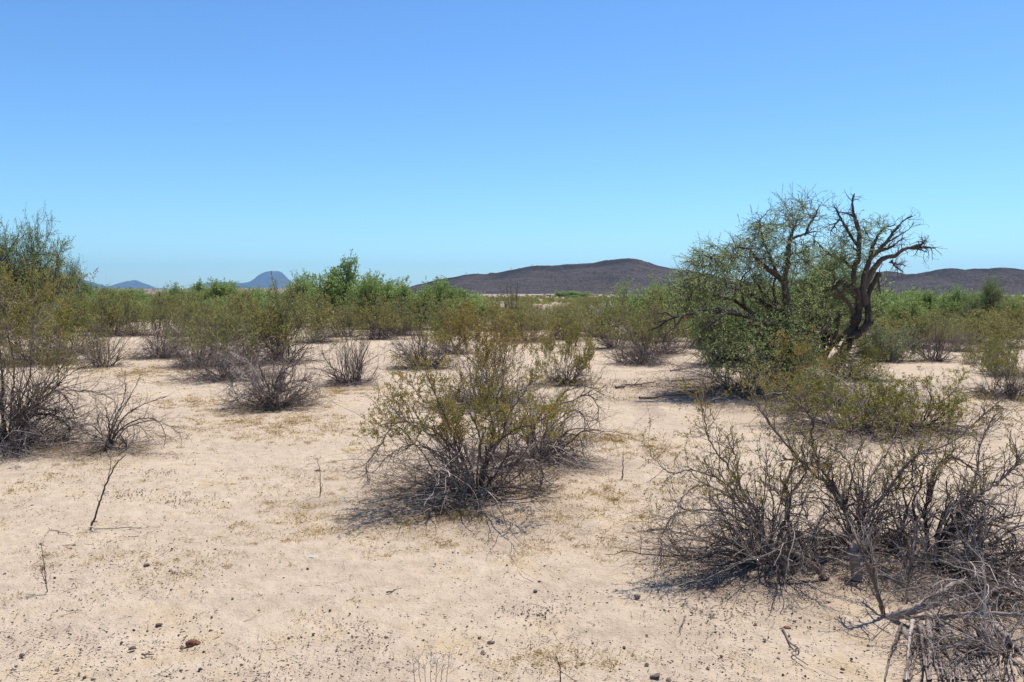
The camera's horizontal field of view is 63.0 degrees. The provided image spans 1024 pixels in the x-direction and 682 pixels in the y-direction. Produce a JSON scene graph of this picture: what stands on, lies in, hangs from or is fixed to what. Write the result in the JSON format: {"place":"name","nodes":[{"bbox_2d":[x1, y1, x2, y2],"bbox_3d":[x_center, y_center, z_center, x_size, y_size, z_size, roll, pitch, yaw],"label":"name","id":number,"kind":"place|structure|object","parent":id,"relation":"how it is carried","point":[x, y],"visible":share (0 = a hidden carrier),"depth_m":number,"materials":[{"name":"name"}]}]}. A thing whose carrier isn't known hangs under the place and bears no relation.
{"place":"outdoors","nodes":[
{"label":"outdoors","id":0,"kind":"place"},
{"bbox_2d":[106,280,171,289],"bbox_3d":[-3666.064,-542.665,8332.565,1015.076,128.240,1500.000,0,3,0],"label":"mountain","id":1,"kind":"structure","parent":0,"point":[134,284],"depth_m":8165.90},
{"bbox_2d":[185,271,292,289],"bbox_3d":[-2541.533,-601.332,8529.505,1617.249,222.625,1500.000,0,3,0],"label":"mountain","id":2,"kind":"structure","parent":0,"point":[262,279],"depth_m":8252.11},
{"bbox_2d":[0,294,1023,681],"bbox_3d":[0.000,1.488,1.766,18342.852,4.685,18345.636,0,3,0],"label":"ground","id":3,"kind":"structure","parent":0,"point":[630,624],"depth_m":5.44,"materials":[{"name":"sand"}]},
{"bbox_2d":[0,202,93,336],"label":"green tree","id":4,"kind":"object","parent":3,"relation":"on","point":[11,248],"visible":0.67,"depth_m":32.50,"materials":[{"name":"green plant"}]},
{"bbox_2d":[0,252,120,367],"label":"creosote bush","id":5,"kind":"object","parent":3,"relation":"on","point":[58,316],"visible":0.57,"depth_m":20.14,"materials":[{"name":"green plant"}]},
{"bbox_2d":[36,248,87,300],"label":"green tree","id":6,"kind":"object","parent":3,"relation":"on","point":[71,268],"visible":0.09,"depth_m":42.88,"materials":[{"name":"green plant"}]},
{"bbox_2d":[20,273,124,354],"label":"creosote bush","id":7,"kind":"object","parent":3,"relation":"on","point":[84,312],"visible":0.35,"depth_m":23.23,"materials":[{"name":"green plant"}]},
{"bbox_2d":[0,245,170,459],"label":"creosote bush","id":8,"kind":"object","parent":3,"relation":"on","point":[17,434],"visible":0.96,"depth_m":8.98,"materials":[{"name":"green plant"}]},
{"bbox_2d":[4,359,190,459],"bbox_3d":[-4.142,0.667,8.665,1.488,1.041,1.590,2,4,27],"label":"bush","id":9,"kind":"object","parent":3,"relation":"on","point":[114,437],"visible":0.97,"depth_m":8.84,"materials":[{"name":"grey plant"}]},
{"bbox_2d":[55,314,146,370],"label":"creosote bush","id":10,"kind":"object","parent":3,"relation":"on","point":[90,355],"visible":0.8,"depth_m":19.17,"materials":[{"name":"green plant"}]},
{"bbox_2d":[90,450,125,525],"bbox_3d":[-3.007,1.061,6.175,0.206,0.595,0.408,-3,5,-44],"label":"dead sapling","id":11,"kind":"object","parent":3,"relation":"on","point":[96,512],"visible":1,"depth_m":6.13,"materials":[{"name":"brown wood"}]},
{"bbox_2d":[84,283,132,310],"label":"green shrub","id":12,"kind":"object","parent":3,"relation":"on","point":[108,291],"visible":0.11,"depth_m":49.12,"materials":[{"name":"green plant"}]},
{"bbox_2d":[78,282,140,336],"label":"creosote bush","id":13,"kind":"object","parent":3,"relation":"on","point":[106,312],"visible":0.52,"depth_m":32.69,"materials":[{"name":"green plant"}]},
{"bbox_2d":[97,288,162,336],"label":"creosote bush","id":14,"kind":"object","parent":3,"relation":"on","point":[137,320],"visible":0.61,"depth_m":32.92,"materials":[{"name":"green plant"}]},
{"bbox_2d":[93,288,206,361],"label":"creosote bush","id":15,"kind":"object","parent":3,"relation":"on","point":[155,354],"visible":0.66,"depth_m":21.89,"materials":[{"name":"green plant"}]},
{"bbox_2d":[132,289,167,319],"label":"green shrub","id":16,"kind":"object","parent":3,"relation":"on","point":[145,299],"visible":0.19,"depth_m":54.12,"materials":[{"name":"green plant"}]},
{"bbox_2d":[139,288,217,336],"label":"creosote bush","id":17,"kind":"object","parent":3,"relation":"on","point":[167,310],"visible":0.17,"depth_m":32.23,"materials":[{"name":"green plant"}]},
{"bbox_2d":[154,281,208,304],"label":"green shrub","id":18,"kind":"object","parent":3,"relation":"on","point":[176,289],"visible":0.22,"depth_m":56.45,"materials":[{"name":"green plant"}]},
{"bbox_2d":[142,302,240,370],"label":"creosote bush","id":19,"kind":"object","parent":3,"relation":"on","point":[187,360],"visible":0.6,"depth_m":18.92,"materials":[{"name":"green plant"}]},
{"bbox_2d":[181,276,218,303],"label":"green shrub","id":20,"kind":"object","parent":3,"relation":"on","point":[198,284],"visible":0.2,"depth_m":50.43,"materials":[{"name":"green plant"}]},
{"bbox_2d":[168,290,242,341],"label":"creosote bush","id":21,"kind":"object","parent":3,"relation":"on","point":[191,305],"visible":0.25,"depth_m":28.94,"materials":[{"name":"green plant"}]},
{"bbox_2d":[187,277,261,303],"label":"green shrub","id":22,"kind":"object","parent":3,"relation":"on","point":[224,288],"visible":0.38,"depth_m":49.98,"materials":[{"name":"green plant"}]},
{"bbox_2d":[145,302,313,384],"bbox_3d":[-5.480,0.011,16.636,2.823,1.589,3.391,1,3,9],"label":"creosote bush","id":23,"kind":"object","parent":3,"relation":"on","point":[220,375],"visible":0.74,"depth_m":16.30,"materials":[{"name":"green plant"}]},
{"bbox_2d":[183,286,301,366],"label":"creosote bush","id":24,"kind":"object","parent":3,"relation":"on","point":[249,298],"visible":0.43,"depth_m":19.52,"materials":[{"name":"green plant"}]},
{"bbox_2d":[204,341,359,414],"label":"creosote bush","id":25,"kind":"object","parent":3,"relation":"on","point":[273,400],"visible":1,"depth_m":12.28,"materials":[{"name":"grey plant"}]},
{"bbox_2d":[220,278,344,363],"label":"creosote bush","id":26,"kind":"object","parent":3,"relation":"on","point":[284,320],"visible":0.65,"depth_m":20.07,"materials":[{"name":"green plant"}]},
{"bbox_2d":[283,268,317,315],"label":"green shrub","id":27,"kind":"object","parent":3,"relation":"on","point":[303,280],"visible":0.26,"depth_m":47.63,"materials":[{"name":"green plant"}]},
{"bbox_2d":[289,291,346,343],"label":"creosote bush","id":28,"kind":"object","parent":3,"relation":"on","point":[325,308],"visible":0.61,"depth_m":28.98,"materials":[{"name":"green plant"}]},
{"bbox_2d":[291,249,385,325],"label":"green shrub","id":29,"kind":"object","parent":3,"relation":"on","point":[334,277],"visible":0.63,"depth_m":42.15,"materials":[{"name":"green plant"}]},
{"bbox_2d":[298,303,389,385],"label":"creosote bush","id":30,"kind":"object","parent":3,"relation":"on","point":[354,378],"visible":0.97,"depth_m":15.54,"materials":[{"name":"green plant"}]},
{"bbox_2d":[308,295,381,336],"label":"creosote bush","id":31,"kind":"object","parent":3,"relation":"on","point":[352,317],"visible":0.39,"depth_m":32.23,"materials":[{"name":"green plant"}]},
{"bbox_2d":[342,272,388,328],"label":"green shrub","id":32,"kind":"object","parent":3,"relation":"on","point":[367,287],"visible":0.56,"depth_m":39.96,"materials":[{"name":"green plant"}]},
{"bbox_2d":[343,292,416,340],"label":"creosote bush","id":33,"kind":"object","parent":3,"relation":"on","point":[385,310],"visible":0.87,"depth_m":30.56,"materials":[{"name":"green plant"}]},
{"bbox_2d":[372,276,419,309],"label":"green shrub","id":34,"kind":"object","parent":3,"relation":"on","point":[391,285],"visible":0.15,"depth_m":39.89,"materials":[{"name":"green plant"}]},
{"bbox_2d":[371,301,424,335],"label":"creosote bush","id":35,"kind":"object","parent":3,"relation":"on","point":[401,320],"visible":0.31,"depth_m":33.15,"materials":[{"name":"green plant"}]},
{"bbox_2d":[366,297,430,336],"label":"creosote bush","id":36,"kind":"object","parent":3,"relation":"on","point":[405,334],"visible":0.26,"depth_m":33.36,"materials":[{"name":"green plant"}]},
{"bbox_2d":[383,275,442,328],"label":"green shrub","id":37,"kind":"object","parent":3,"relation":"on","point":[403,290],"visible":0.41,"depth_m":38.48,"materials":[{"name":"green plant"}]},
{"bbox_2d":[369,284,462,372],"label":"creosote bush","id":38,"kind":"object","parent":3,"relation":"on","point":[417,328],"visible":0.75,"depth_m":18.60,"materials":[{"name":"green plant"}]},
{"bbox_2d":[409,641,455,681],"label":"dry weed","id":39,"kind":"object","parent":3,"relation":"on","point":[442,665],"visible":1,"depth_m":3.70,"materials":[{"name":"beige plant"}]},
{"bbox_2d":[409,293,482,353],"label":"creosote bush","id":40,"kind":"object","parent":3,"relation":"on","point":[441,318],"visible":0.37,"depth_m":23.83,"materials":[{"name":"green plant"}]},
{"bbox_2d":[425,277,470,322],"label":"green shrub","id":41,"kind":"object","parent":3,"relation":"on","point":[451,293],"visible":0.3,"depth_m":39.35,"materials":[{"name":"green plant"}]},
{"bbox_2d":[267,326,633,584],"bbox_3d":[-0.594,0.590,6.843,2.965,1.439,3.605,1,3,16],"label":"creosote bush","id":42,"kind":"object","parent":3,"relation":"on","point":[553,410],"visible":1,"depth_m":6.83,"materials":[{"name":"green plant"}]},
{"bbox_2d":[433,289,498,326],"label":"green shrub","id":43,"kind":"object","parent":3,"relation":"on","point":[480,299],"visible":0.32,"depth_m":38.21,"materials":[{"name":"green plant"}]},
{"bbox_2d":[416,289,572,409],"bbox_3d":[-0.242,0.092,12.552,2.329,1.729,3.005,0,3,0],"label":"creosote bush","id":44,"kind":"object","parent":3,"relation":"on","point":[503,339],"visible":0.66,"depth_m":12.40,"materials":[{"name":"green plant"}]},
{"bbox_2d":[468,296,526,330],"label":"creosote bush","id":45,"kind":"object","parent":3,"relation":"on","point":[493,311],"visible":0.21,"depth_m":37.36,"materials":[{"name":"green plant"}]},
{"bbox_2d":[1,357,1022,681],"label":"twig litter","id":46,"kind":"object","parent":3,"relation":"on","point":[541,535],"visible":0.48,"depth_m":5.05,"materials":[{"name":"brown wood"}]},
{"bbox_2d":[0,357,1023,681],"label":"leaf litter","id":47,"kind":"object","parent":3,"relation":"on","point":[508,567],"visible":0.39,"depth_m":4.98,"materials":[{"name":"plant"}]},
{"bbox_2d":[14,294,1023,303],"bbox_3d":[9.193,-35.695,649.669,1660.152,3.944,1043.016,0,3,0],"label":"distant scrub","id":48,"kind":"object","parent":3,"relation":"on","point":[552,298],"visible":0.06,"depth_m":196.47,"materials":[{"name":"green plant"}]},
{"bbox_2d":[486,294,559,336],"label":"creosote bush","id":49,"kind":"object","parent":3,"relation":"on","point":[520,317],"visible":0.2,"depth_m":32.49,"materials":[{"name":"green plant"}]},
{"bbox_2d":[398,355,653,480],"bbox_3d":[0.176,0.674,8.379,2.269,1.108,2.323,3,4,41],"label":"creosote bush","id":50,"kind":"object","parent":3,"relation":"on","point":[562,441],"visible":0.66,"depth_m":8.36,"materials":[{"name":"green plant"}]},
{"bbox_2d":[497,301,569,343],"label":"creosote bush","id":51,"kind":"object","parent":3,"relation":"on","point":[538,325],"visible":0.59,"depth_m":29.65,"materials":[{"name":"green plant"}]},
{"bbox_2d":[532,305,591,340],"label":"creosote bush","id":52,"kind":"object","parent":3,"relation":"on","point":[566,321],"visible":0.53,"depth_m":30.68,"materials":[{"name":"green plant"}]},
{"bbox_2d":[528,323,602,384],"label":"creosote bush","id":53,"kind":"object","parent":3,"relation":"on","point":[589,346],"visible":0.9,"depth_m":15.47,"materials":[{"name":"green plant"}]},
{"bbox_2d":[553,308,612,337],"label":"creosote bush","id":54,"kind":"object","parent":3,"relation":"on","point":[589,327],"visible":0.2,"depth_m":32.44,"materials":[{"name":"green plant"}]},
{"bbox_2d":[569,293,613,319],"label":"creosote bush","id":55,"kind":"object","parent":3,"relation":"on","point":[593,302],"visible":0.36,"depth_m":53.63,"materials":[{"name":"green plant"}]},
{"bbox_2d":[567,282,640,348],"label":"creosote bush","id":56,"kind":"object","parent":3,"relation":"on","point":[601,324],"visible":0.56,"depth_m":25.51,"materials":[{"name":"green plant"}]},
{"bbox_2d":[602,276,665,338],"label":"feathery shrub","id":57,"kind":"object","parent":3,"relation":"on","point":[636,299],"visible":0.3,"depth_m":31.26,"materials":[{"name":"green plant"}]},
{"bbox_2d":[590,302,692,368],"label":"creosote bush","id":58,"kind":"object","parent":3,"relation":"on","point":[632,359],"visible":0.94,"depth_m":19.68,"materials":[{"name":"green plant"}]},
{"bbox_2d":[602,286,703,355],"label":"creosote bush","id":59,"kind":"object","parent":3,"relation":"on","point":[674,351],"visible":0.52,"depth_m":22.89,"materials":[{"name":"green plant"}]},
{"bbox_2d":[631,269,702,339],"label":"feathery shrub","id":60,"kind":"object","parent":3,"relation":"on","point":[664,285],"visible":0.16,"depth_m":29.69,"materials":[{"name":"green plant"}]},
{"bbox_2d":[680,280,767,363],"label":"willowy shrub","id":61,"kind":"object","parent":3,"relation":"on","point":[733,318],"visible":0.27,"depth_m":18.97,"materials":[{"name":"green plant"}]},
{"bbox_2d":[589,312,859,409],"bbox_3d":[3.616,0.145,14.777,3.991,1.418,5.118,-3,4,-41],"label":"brush pile","id":62,"kind":"object","parent":3,"relation":"on","point":[722,385],"visible":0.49,"depth_m":14.59,"materials":[{"name":"grey plant"}]},
{"bbox_2d":[641,182,849,387],"bbox_3d":[4.085,-0.932,14.376,2.706,3.636,4.314,2,4,36],"label":"mesquite tree","id":63,"kind":"object","parent":3,"relation":"on","point":[763,330],"visible":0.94,"depth_m":14.12,"materials":[{"name":"green plant"}]},
{"bbox_2d":[725,261,797,356],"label":"willowy shrub","id":64,"kind":"object","parent":3,"relation":"on","point":[754,306],"visible":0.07,"depth_m":21.09,"materials":[{"name":"green plant"}]},
{"bbox_2d":[576,369,950,620],"bbox_3d":[1.479,0.794,5.250,1.931,1.266,2.086,-1,3,-14],"label":"creosote bush","id":65,"kind":"object","parent":3,"relation":"on","point":[757,525],"visible":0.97,"depth_m":5.17,"materials":[{"name":"green plant"}]},
{"bbox_2d":[749,324,834,413],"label":"creosote bush","id":66,"kind":"object","parent":3,"relation":"on","point":[803,349],"visible":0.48,"depth_m":11.99,"materials":[{"name":"green plant"}]},
{"bbox_2d":[738,347,859,397],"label":"bush","id":67,"kind":"object","parent":3,"relation":"on","point":[796,380],"visible":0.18,"depth_m":13.64,"materials":[{"name":"green plant"}]},
{"bbox_2d":[757,489,851,580],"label":"dead bush","id":68,"kind":"object","parent":3,"relation":"on","point":[822,576],"visible":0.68,"depth_m":5.05,"materials":[{"name":"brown wood"}]},
{"bbox_2d":[676,360,964,449],"bbox_3d":[4.223,0.669,10.831,3.494,0.858,3.172,3,4,41],"label":"creosote bush","id":69,"kind":"object","parent":3,"relation":"on","point":[845,393],"visible":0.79,"depth_m":10.35,"materials":[{"name":"green plant"}]},
{"bbox_2d":[769,242,899,361],"bbox_3d":[7.816,-0.862,20.791,3.323,3.312,3.305,0,3,4],"label":"willowy shrub","id":70,"kind":"object","parent":3,"relation":"on","point":[836,333],"visible":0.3,"depth_m":20.43,"materials":[{"name":"green plant"}]},
{"bbox_2d":[777,335,892,404],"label":"creosote bush","id":71,"kind":"object","parent":3,"relation":"on","point":[854,372],"visible":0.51,"depth_m":12.91,"materials":[{"name":"green plant"}]},
{"bbox_2d":[843,526,878,580],"bbox_3d":[2.059,1.256,4.967,0.210,0.342,0.102,3,5,43],"label":"tree stump","id":72,"kind":"object","parent":3,"relation":"on","point":[853,547],"visible":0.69,"depth_m":4.96,"materials":[{"name":"grey wood"}]},
{"bbox_2d":[831,336,905,381],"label":"creosote bush","id":73,"kind":"object","parent":3,"relation":"on","point":[865,350],"visible":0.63,"depth_m":16.20,"materials":[{"name":"green plant"}]},
{"bbox_2d":[715,345,1023,597],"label":"creosote bush","id":74,"kind":"object","parent":3,"relation":"on","point":[859,495],"visible":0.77,"depth_m":5.30,"materials":[{"name":"brown plant"}]},
{"bbox_2d":[717,383,1023,655],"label":"creosote bush","id":75,"kind":"object","parent":3,"relation":"on","point":[967,506],"visible":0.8,"depth_m":5.14,"materials":[{"name":"green plant"}]},
{"bbox_2d":[831,316,919,357],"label":"creosote bush","id":76,"kind":"object","parent":3,"relation":"on","point":[881,323],"visible":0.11,"depth_m":21.93,"materials":[{"name":"green plant"}]},
{"bbox_2d":[807,190,945,375],"bbox_3d":[7.282,-1.154,16.789,2.784,3.838,1.726,0,3,0],"label":"mesquite tree","id":77,"kind":"object","parent":3,"relation":"on","point":[861,295],"visible":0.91,"depth_m":16.63,"materials":[{"name":"brown plant"}]},
{"bbox_2d":[868,287,909,332],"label":"green shrub","id":78,"kind":"object","parent":3,"relation":"on","point":[889,296],"visible":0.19,"depth_m":33.08,"materials":[{"name":"green plant"}]},
{"bbox_2d":[854,322,940,364],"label":"desert shrub","id":79,"kind":"object","parent":3,"relation":"on","point":[896,353],"visible":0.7,"depth_m":20.33,"materials":[{"name":"green plant"}]},
{"bbox_2d":[815,364,1003,434],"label":"creosote bush","id":80,"kind":"object","parent":3,"relation":"on","point":[941,403],"visible":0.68,"depth_m":10.14,"materials":[{"name":"green plant"}]},
{"bbox_2d":[883,293,940,339],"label":"green shrub","id":81,"kind":"object","parent":3,"relation":"on","point":[912,304],"visible":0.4,"depth_m":29.52,"materials":[{"name":"green plant"}]},
{"bbox_2d":[816,522,1023,681],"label":"dead bush","id":82,"kind":"object","parent":3,"relation":"on","point":[988,642],"visible":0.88,"depth_m":4.01,"materials":[{"name":"wood"}]},
{"bbox_2d":[883,305,956,349],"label":"creosote bush","id":83,"kind":"object","parent":3,"relation":"on","point":[910,321],"visible":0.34,"depth_m":25.19,"materials":[{"name":"green plant"}]},
{"bbox_2d":[900,284,941,323],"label":"green shrub","id":84,"kind":"object","parent":3,"relation":"on","point":[914,293],"visible":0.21,"depth_m":39.22,"materials":[{"name":"green plant"}]},
{"bbox_2d":[826,493,1023,649],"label":"dead bush","id":85,"kind":"object","parent":3,"relation":"on","point":[912,611],"visible":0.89,"depth_m":4.42,"materials":[{"name":"grey wood"}]},
{"bbox_2d":[893,314,962,363],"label":"creosote bush","id":86,"kind":"object","parent":3,"relation":"on","point":[938,348],"visible":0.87,"depth_m":20.35,"materials":[{"name":"green plant"}]},
{"bbox_2d":[919,284,961,329],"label":"green shrub","id":87,"kind":"object","parent":3,"relation":"on","point":[930,299],"visible":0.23,"depth_m":38.82,"materials":[{"name":"green plant"}]},
{"bbox_2d":[869,485,1023,636],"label":"dead bush","id":88,"kind":"object","parent":3,"relation":"on","point":[1011,592],"visible":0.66,"depth_m":4.72,"materials":[{"name":"wood"}]},
{"bbox_2d":[878,617,1023,681],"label":"brush pile","id":89,"kind":"object","parent":3,"relation":"on","point":[908,672],"visible":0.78,"depth_m":3.97,"materials":[{"name":"grey wood"}]},
{"bbox_2d":[916,307,986,342],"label":"creosote bush","id":90,"kind":"object","parent":3,"relation":"on","point":[948,315],"visible":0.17,"depth_m":29.14,"materials":[{"name":"green plant"}]},
{"bbox_2d":[933,283,983,328],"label":"green shrub","id":91,"kind":"object","parent":3,"relation":"on","point":[956,297],"visible":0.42,"depth_m":36.99,"materials":[{"name":"green plant"}]},
{"bbox_2d":[929,317,996,352],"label":"creosote bush","id":92,"kind":"object","parent":3,"relation":"on","point":[964,324],"visible":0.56,"depth_m":23.87,"materials":[{"name":"green plant"}]},
{"bbox_2d":[935,343,1023,397],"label":"creosote bush","id":93,"kind":"object","parent":3,"relation":"on","point":[1001,360],"visible":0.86,"depth_m":13.93,"materials":[{"name":"green plant"}]},
{"bbox_2d":[949,271,1011,331],"bbox_3d":[18.636,-1.379,33.108,2.909,2.872,1.944,0,3,4],"label":"green tree","id":94,"kind":"object","parent":3,"relation":"on","point":[991,293],"visible":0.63,"depth_m":32.81,"materials":[{"name":"green plant"}]},
{"bbox_2d":[944,308,1022,343],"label":"creosote bush","id":95,"kind":"object","parent":3,"relation":"on","point":[972,317],"visible":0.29,"depth_m":27.93,"materials":[{"name":"green plant"}]},
{"bbox_2d":[953,333,1015,366],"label":"creosote bush","id":96,"kind":"object","parent":3,"relation":"on","point":[971,352],"visible":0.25,"depth_m":19.39,"materials":[{"name":"green plant"}]},
{"bbox_2d":[952,311,1023,348],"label":"creosote bush","id":97,"kind":"object","parent":3,"relation":"on","point":[994,326],"visible":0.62,"depth_m":25.61,"materials":[{"name":"green plant"}]},
{"bbox_2d":[957,325,1023,379],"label":"creosote bush","id":98,"kind":"object","parent":3,"relation":"on","point":[988,365],"visible":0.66,"depth_m":17.04,"materials":[{"name":"green plant"}]},
{"bbox_2d":[979,292,1023,328],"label":"green shrub","id":99,"kind":"object","parent":3,"relation":"on","point":[1012,302],"visible":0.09,"depth_m":35.72,"materials":[{"name":"green plant"}]},
{"bbox_2d":[984,362,1023,398],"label":"creosote bush","id":100,"kind":"object","parent":3,"relation":"on","point":[1014,388],"visible":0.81,"depth_m":13.73,"materials":[{"name":"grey plant"}]},
{"bbox_2d":[990,297,1023,338],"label":"creosote bush","id":101,"kind":"object","parent":3,"relation":"on","point":[1013,315],"visible":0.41,"depth_m":30.73,"materials":[{"name":"green plant"}]},
{"bbox_2d":[0,340,1023,680],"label":"dry grass","id":102,"kind":"structure","parent":0,"point":[452,516],"depth_m":6.96,"materials":[{"name":"plant"}]},
{"bbox_2d":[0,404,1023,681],"bbox_3d":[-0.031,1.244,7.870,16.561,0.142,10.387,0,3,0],"label":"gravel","id":103,"kind":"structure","parent":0,"point":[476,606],"depth_m":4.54,"materials":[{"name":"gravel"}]},
{"bbox_2d":[0,0,1023,288],"label":"sky","id":104,"kind":"structure","parent":0,"point":[179,141],"materials":[{"name":"blue"}]},
{"bbox_2d":[407,258,780,294],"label":"dark hill","id":105,"kind":"structure","parent":0,"point":[580,278],"depth_m":937.48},
{"bbox_2d":[792,268,1023,294],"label":"dark hill","id":106,"kind":"structure","parent":0,"point":[1012,279],"depth_m":832.74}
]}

